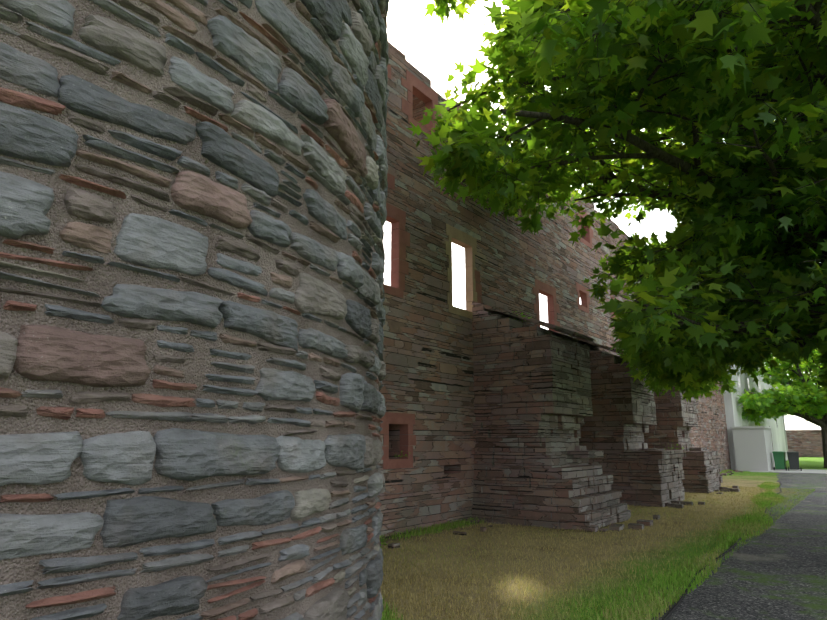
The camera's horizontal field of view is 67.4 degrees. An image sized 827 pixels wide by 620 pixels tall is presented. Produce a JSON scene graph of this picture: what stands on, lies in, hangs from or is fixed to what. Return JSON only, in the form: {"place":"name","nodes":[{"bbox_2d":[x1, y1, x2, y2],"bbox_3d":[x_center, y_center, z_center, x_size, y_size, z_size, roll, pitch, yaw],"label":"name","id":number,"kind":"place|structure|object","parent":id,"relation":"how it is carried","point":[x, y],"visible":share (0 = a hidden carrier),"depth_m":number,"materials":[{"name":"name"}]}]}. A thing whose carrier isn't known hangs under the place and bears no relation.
{"place":"outdoors","nodes":[
{"label":"outdoors","id":0,"kind":"place"},
{"bbox_2d":[383,0,820,429],"label":"sky","id":1,"kind":"structure","parent":0,"point":[431,47],"materials":[{"name":"white"}]},
{"bbox_2d":[379,457,826,619],"bbox_3d":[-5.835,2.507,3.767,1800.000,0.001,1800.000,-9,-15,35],"label":"ground","id":2,"kind":"structure","parent":0,"point":[748,479],"depth_m":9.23,"materials":[{"name":"green plant"}]},
{"bbox_2d":[0,0,380,619],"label":"tower mortar","id":3,"kind":"object","parent":2,"relation":"on","point":[104,279],"visible":0.29,"depth_m":2.80,"materials":[{"name":"brown concrete"}]},
{"bbox_2d":[0,0,388,619],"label":"tower stones","id":4,"kind":"object","parent":2,"relation":"on","point":[43,352],"visible":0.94,"depth_m":2.89,"materials":[{"name":"grey stone"}]},
{"bbox_2d":[379,41,730,539],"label":"palace wall","id":5,"kind":"structure","parent":2,"relation":"on","point":[428,380],"depth_m":13.30,"materials":[{"name":"stone"}]},
{"bbox_2d":[387,64,481,302],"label":"red quoins","id":6,"kind":"object","parent":5,"relation":"attached to","point":[391,181],"visible":0.38,"depth_m":12.87,"materials":[{"name":"stone"}]},
{"bbox_2d":[446,223,476,318],"bbox_3d":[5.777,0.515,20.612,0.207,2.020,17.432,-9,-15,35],"label":"window frame","id":7,"kind":"object","parent":5,"relation":"attached to","point":[467,242],"depth_m":14.48,"materials":[{"name":"stone"}]},
{"bbox_2d":[380,311,682,548],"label":"wall weeds","id":8,"kind":"object","parent":5,"relation":"attached to","point":[382,540],"depth_m":11.44,"materials":[{"name":"green plant"}]},
{"bbox_2d":[388,470,742,548],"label":"fallen stones","id":9,"kind":"object","parent":2,"relation":"on","point":[397,545],"visible":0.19,"depth_m":11.69,"materials":[{"name":"grey stone"}]},
{"bbox_2d":[472,305,659,532],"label":"buttress","id":10,"kind":"structure","parent":2,"relation":"on","point":[532,389],"depth_m":13.28,"materials":[{"name":"stone"}]},
{"bbox_2d":[471,301,593,341],"bbox_3d":[2.835,0.281,14.629,2.101,0.881,2.165,-9,-15,35],"label":"stone ledge","id":11,"kind":"object","parent":10,"relation":"on","point":[548,325],"visible":0.96,"depth_m":14.01,"materials":[{"name":"stone"}]},
{"bbox_2d":[570,336,704,508],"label":"buttress","id":12,"kind":"structure","parent":2,"relation":"on","point":[615,427],"depth_m":17.29,"materials":[{"name":"stone"}]},
{"bbox_2d":[566,335,619,352],"bbox_3d":[5.963,1.191,18.856,2.055,0.861,2.122,-9,-15,35],"label":"buttress cap","id":13,"kind":"object","parent":12,"relation":"on","point":[594,344],"visible":0.5,"depth_m":18.27,"materials":[{"name":"grey stone"}]},
{"bbox_2d":[644,378,739,493],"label":"buttress","id":14,"kind":"structure","parent":2,"relation":"on","point":[676,418],"depth_m":21.57,"materials":[{"name":"stone"}]},
{"bbox_2d":[730,426,774,470],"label":"shed","id":15,"kind":"structure","parent":2,"relation":"on","point":[753,447],"depth_m":36.26,"materials":[{"name":"grey concrete"}]},
{"bbox_2d":[723,365,787,469],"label":"white building","id":16,"kind":"structure","parent":2,"relation":"on","point":[733,411],"depth_m":41.31,"materials":[{"name":"white paint"}]},
{"bbox_2d":[737,372,777,445],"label":"windows","id":17,"kind":"structure","parent":16,"relation":"attached to","point":[749,390],"depth_m":44.09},
{"bbox_2d":[783,415,787,454],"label":"downpipe","id":18,"kind":"object","parent":16,"relation":"attached to","point":[785,433],"visible":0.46,"depth_m":57.95,"materials":[{"name":"white plastic"}]},
{"bbox_2d":[742,351,826,467],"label":"tree","id":19,"kind":"object","parent":2,"relation":"on","point":[822,423],"visible":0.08,"depth_m":40.91,"materials":[{"name":"green plant"}]},
{"bbox_2d":[737,348,826,425],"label":"tree leaves","id":20,"kind":"object","parent":19,"relation":"on","point":[759,403],"visible":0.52,"depth_m":40.13,"materials":[{"name":"green plant"}]},
{"bbox_2d":[750,469,826,473],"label":"concrete slab","id":21,"kind":"structure","parent":2,"relation":"on","point":[815,471],"depth_m":34.93,"materials":[{"name":"grey concrete"}]},
{"bbox_2d":[772,451,786,469],"bbox_3d":[21.669,8.915,36.670,0.670,1.075,0.835,-9,-15,37],"label":"wheelie bin","id":22,"kind":"object","parent":21,"relation":"on","point":[779,459],"visible":1,"depth_m":36.45,"materials":[{"name":"green plastic"}]},
{"bbox_2d":[787,451,801,470],"bbox_3d":[22.265,8.838,36.305,0.670,1.075,0.835,-7,-14,30],"label":"wheelie bin","id":23,"kind":"object","parent":21,"relation":"on","point":[793,458],"visible":1,"depth_m":36.05,"materials":[{"name":"grey plastic"}]},
{"bbox_2d":[406,0,826,405],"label":"sycamore","id":24,"kind":"object","parent":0,"point":[649,340],"depth_m":8.83,"materials":[{"name":"green plant"}]},
{"bbox_2d":[645,473,826,619],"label":"path","id":25,"kind":"structure","parent":0,"point":[777,570],"depth_m":8.02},
{"bbox_2d":[662,482,781,619],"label":"edging","id":26,"kind":"object","parent":25,"relation":"on","point":[671,611],"visible":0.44,"depth_m":7.25,"materials":[{"name":"grey concrete"}]},
{"bbox_2d":[786,430,822,456],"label":"garden wall","id":27,"kind":"structure","parent":0,"point":[805,443],"depth_m":70.02,"materials":[{"name":"stone"}]}
]}

